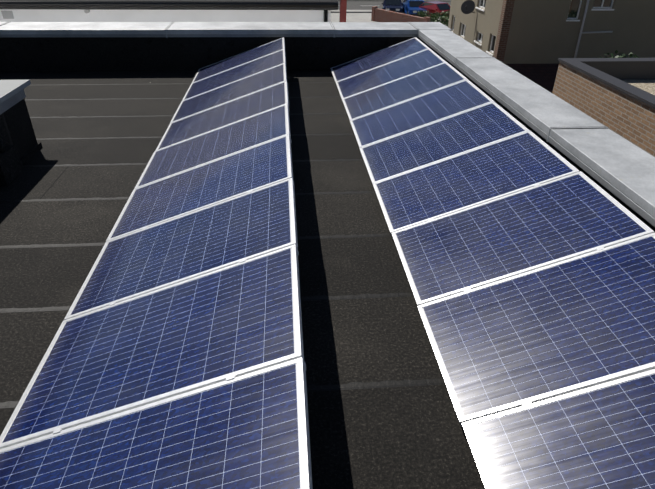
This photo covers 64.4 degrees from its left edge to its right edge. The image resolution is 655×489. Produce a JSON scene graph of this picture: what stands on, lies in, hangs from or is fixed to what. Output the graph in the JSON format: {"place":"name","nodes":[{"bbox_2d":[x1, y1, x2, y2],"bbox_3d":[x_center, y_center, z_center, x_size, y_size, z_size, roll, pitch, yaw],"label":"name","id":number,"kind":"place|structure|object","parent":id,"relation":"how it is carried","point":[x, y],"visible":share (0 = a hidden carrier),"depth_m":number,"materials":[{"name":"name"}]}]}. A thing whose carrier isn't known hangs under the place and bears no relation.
{"place":"outdoors","nodes":[
{"label":"outdoors","id":0,"kind":"place"},
{"bbox_2d":[0,0,337,21],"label":"white rendered building","id":1,"kind":"structure","parent":0,"point":[165,10],"depth_m":12.46,"materials":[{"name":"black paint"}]},
{"bbox_2d":[331,13,447,26],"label":"forecourt paving","id":2,"kind":"structure","parent":0,"point":[357,17],"depth_m":45.81,"materials":[{"name":"grey concrete"}]},
{"bbox_2d":[382,0,402,12],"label":"navy car","id":3,"kind":"object","parent":2,"relation":"on","point":[393,5],"visible":0.75,"depth_m":46.06,"materials":[{"name":"blue metal"}]},
{"bbox_2d":[371,6,429,21],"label":"brick garden wall","id":4,"kind":"structure","parent":2,"relation":"on","point":[379,15],"depth_m":42.24,"materials":[{"name":"red brick"}]},
{"bbox_2d":[402,0,426,15],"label":"blue car","id":5,"kind":"object","parent":2,"relation":"on","point":[411,7],"visible":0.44,"depth_m":45.26,"materials":[{"name":"blue metal"}]},
{"bbox_2d":[417,10,449,25],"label":"street hedge","id":6,"kind":"object","parent":2,"relation":"on","point":[434,17],"depth_m":41.44,"materials":[{"name":"green plant"}]},
{"bbox_2d":[419,1,449,22],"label":"red car","id":7,"kind":"object","parent":2,"relation":"on","point":[434,6],"visible":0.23,"depth_m":44.02,"materials":[{"name":"red metal"}]},
{"bbox_2d":[331,0,450,12],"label":"street pavements","id":8,"kind":"structure","parent":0,"point":[353,11],"depth_m":48.75,"materials":[{"name":"grey concrete"}]},
{"bbox_2d":[338,1,450,9],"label":"street","id":9,"kind":"structure","parent":0,"point":[359,5],"depth_m":53.33,"materials":[{"name":"grey asphalt"}]},
{"bbox_2d":[448,0,654,63],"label":"beige house","id":10,"kind":"structure","parent":0,"point":[528,31],"depth_m":22.03,"materials":[{"name":"white paint"}]},
{"bbox_2d":[552,62,654,156],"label":"brick building walls","id":11,"kind":"structure","parent":0,"point":[626,117],"depth_m":9.68,"materials":[{"name":"brown brick"}]},
{"bbox_2d":[558,58,654,107],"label":"roof coping","id":12,"kind":"object","parent":11,"relation":"on","point":[613,72],"visible":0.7,"depth_m":11.20,"materials":[{"name":"grey concrete"}]},
{"bbox_2d":[622,80,654,94],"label":"gravel roof","id":13,"kind":"structure","parent":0,"point":[648,86],"depth_m":11.09,"materials":[{"name":"beige gravel"}]},
{"label":"ground","id":14,"kind":"structure","parent":0,"visible":0},
{"bbox_2d":[339,0,346,21],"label":"red gate post","id":15,"kind":"object","parent":14,"relation":"on","point":[343,7],"depth_m":13.45,"materials":[{"name":"red paint"}]},
{"bbox_2d":[505,64,558,92],"bbox_3d":[10.502,-6.064,21.520,9.000,1.941,3.748,-2,32,-4],"label":"lean to extension","id":16,"kind":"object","parent":14,"relation":"on","point":[543,76],"depth_m":21.95,"materials":[{"name":"black tile"}]},
{"bbox_2d":[600,50,640,57],"bbox_3d":[12.632,-5.000,18.461,6.936,3.558,1.786,-2,32,-4],"label":"plant","id":17,"kind":"object","parent":14,"relation":"on","point":[630,54],"visible":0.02,"depth_m":18.06,"materials":[{"name":"green plant"}]},
{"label":"building walls","id":18,"kind":"object","parent":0,"visible":0},
{"bbox_2d":[0,70,484,488],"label":"flat roof","id":19,"kind":"structure","parent":18,"relation":"on","point":[381,413],"depth_m":4.21,"materials":[{"name":"black asphalt"}]},
{"bbox_2d":[0,80,41,185],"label":"roof access housing","id":20,"kind":"object","parent":19,"relation":"on","point":[20,145],"visible":1,"depth_m":5.70,"materials":[{"name":"fabric"}]},
{"bbox_2d":[53,44,305,433],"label":"panel clamps","id":21,"kind":"object","parent":19,"relation":"on","point":[229,377],"visible":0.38,"depth_m":3.32,"materials":[{"name":"metal"}]},
{"bbox_2d":[0,244,303,448],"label":"solar panel","id":22,"kind":"object","parent":21,"relation":"attached to","point":[215,327],"visible":0.85,"depth_m":2.86,"materials":[{"name":"glass"}]},
{"bbox_2d":[0,357,312,488],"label":"solar panel","id":23,"kind":"object","parent":21,"relation":"attached to","point":[249,431],"visible":0.96,"depth_m":2.27,"materials":[{"name":"glass"}]},
{"bbox_2d":[64,178,297,319],"bbox_3d":[-1.014,-0.001,3.819,1.650,0.040,0.998,-18,32,6],"label":"solar panel","id":24,"kind":"object","parent":21,"relation":"attached to","point":[236,230],"visible":0.92,"depth_m":3.73,"materials":[{"name":"glass"}]},
{"bbox_2d":[106,134,292,241],"bbox_3d":[-1.102,-0.529,4.675,1.650,0.040,0.998,-18,32,6],"label":"solar panel","id":25,"kind":"object","parent":21,"relation":"attached to","point":[257,167],"visible":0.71,"depth_m":4.61,"materials":[{"name":"glass"}]},
{"bbox_2d":[134,104,290,188],"bbox_3d":[-1.184,-1.057,5.532,1.650,0.040,0.998,-18,32,6],"label":"solar panel","id":26,"kind":"object","parent":21,"relation":"attached to","point":[227,140],"visible":0.9,"depth_m":5.47,"materials":[{"name":"glass"}]},
{"bbox_2d":[155,81,288,150],"bbox_3d":[-1.260,-1.585,6.390,1.650,0.040,0.998,-18,32,6],"label":"solar panel","id":27,"kind":"object","parent":21,"relation":"attached to","point":[231,112],"visible":0.75,"depth_m":6.35,"materials":[{"name":"glass"}]},
{"bbox_2d":[170,63,286,122],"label":"solar panel","id":28,"kind":"object","parent":21,"relation":"attached to","point":[262,80],"visible":0.75,"depth_m":7.20,"materials":[{"name":"glass"}]},
{"bbox_2d":[182,49,285,100],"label":"solar panel","id":29,"kind":"object","parent":21,"relation":"attached to","point":[242,71],"visible":0.81,"depth_m":8.07,"materials":[{"name":"glass"}]},
{"bbox_2d":[192,37,284,82],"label":"solar panel","id":30,"kind":"object","parent":21,"relation":"on","point":[242,58],"visible":0.73,"depth_m":8.93,"materials":[{"name":"glass"}]},
{"bbox_2d":[0,37,654,231],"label":"parapet walls","id":31,"kind":"structure","parent":19,"relation":"on","point":[71,54],"depth_m":9.43,"materials":[{"name":"fabric"}]},
{"bbox_2d":[0,22,451,37],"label":"coping","id":32,"kind":"object","parent":31,"relation":"on","point":[209,29],"visible":0.9,"depth_m":9.45,"materials":[{"name":"grey concrete"}]},
{"bbox_2d":[418,30,654,226],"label":"coping","id":33,"kind":"object","parent":31,"relation":"on","point":[619,167],"visible":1,"depth_m":5.03,"materials":[{"name":"grey concrete"}]},
{"bbox_2d":[349,44,603,406],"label":"panel clamps","id":34,"kind":"object","parent":19,"relation":"on","point":[526,403],"visible":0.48,"depth_m":3.60,"materials":[{"name":"metal"}]},
{"bbox_2d":[330,37,428,82],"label":"solar panel","id":35,"kind":"object","parent":34,"relation":"on","point":[390,54],"visible":0.75,"depth_m":9.11,"materials":[{"name":"glass"}]},
{"bbox_2d":[336,48,445,101],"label":"solar panel","id":36,"kind":"object","parent":34,"relation":"attached to","point":[389,72],"visible":0.81,"depth_m":8.25,"materials":[{"name":"glass"}]},
{"bbox_2d":[342,62,466,120],"bbox_3d":[1.047,-2.193,7.428,1.650,0.040,0.998,-18,32,6],"label":"solar panel","id":37,"kind":"object","parent":34,"relation":"attached to","point":[406,88],"visible":0.77,"depth_m":7.38,"materials":[{"name":"glass"}]},
{"bbox_2d":[350,79,493,147],"bbox_3d":[1.128,-1.662,6.572,1.650,0.040,0.998,-18,32,6],"label":"solar panel","id":38,"kind":"object","parent":34,"relation":"attached to","point":[420,111],"visible":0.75,"depth_m":6.52,"materials":[{"name":"glass"}]},
{"bbox_2d":[359,102,529,183],"bbox_3d":[1.208,-1.131,5.717,1.650,0.040,0.998,-18,32,6],"label":"solar panel","id":39,"kind":"object","parent":34,"relation":"attached to","point":[451,136],"visible":0.81,"depth_m":5.66,"materials":[{"name":"glass"}]},
{"bbox_2d":[373,131,578,235],"bbox_3d":[1.290,-0.606,4.858,1.650,0.040,0.998,-18,32,6],"label":"solar panel","id":40,"kind":"object","parent":34,"relation":"on","point":[495,170],"visible":0.88,"depth_m":4.79,"materials":[{"name":"glass"}]},
{"bbox_2d":[391,171,653,305],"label":"solar panel","id":41,"kind":"object","parent":34,"relation":"attached to","point":[536,227],"visible":0.81,"depth_m":3.92,"materials":[{"name":"glass"}]},
{"bbox_2d":[417,232,654,425],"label":"solar panel","id":42,"kind":"object","parent":34,"relation":"on","point":[584,321],"visible":0.96,"depth_m":3.11,"materials":[{"name":"glass"}]},
{"bbox_2d":[462,369,654,488],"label":"solar panel","id":43,"kind":"object","parent":34,"relation":"attached to","point":[600,436],"visible":1,"depth_m":2.53,"materials":[{"name":"glass"},{"name":"silicon"},{"name":"aluminium"}]}
]}

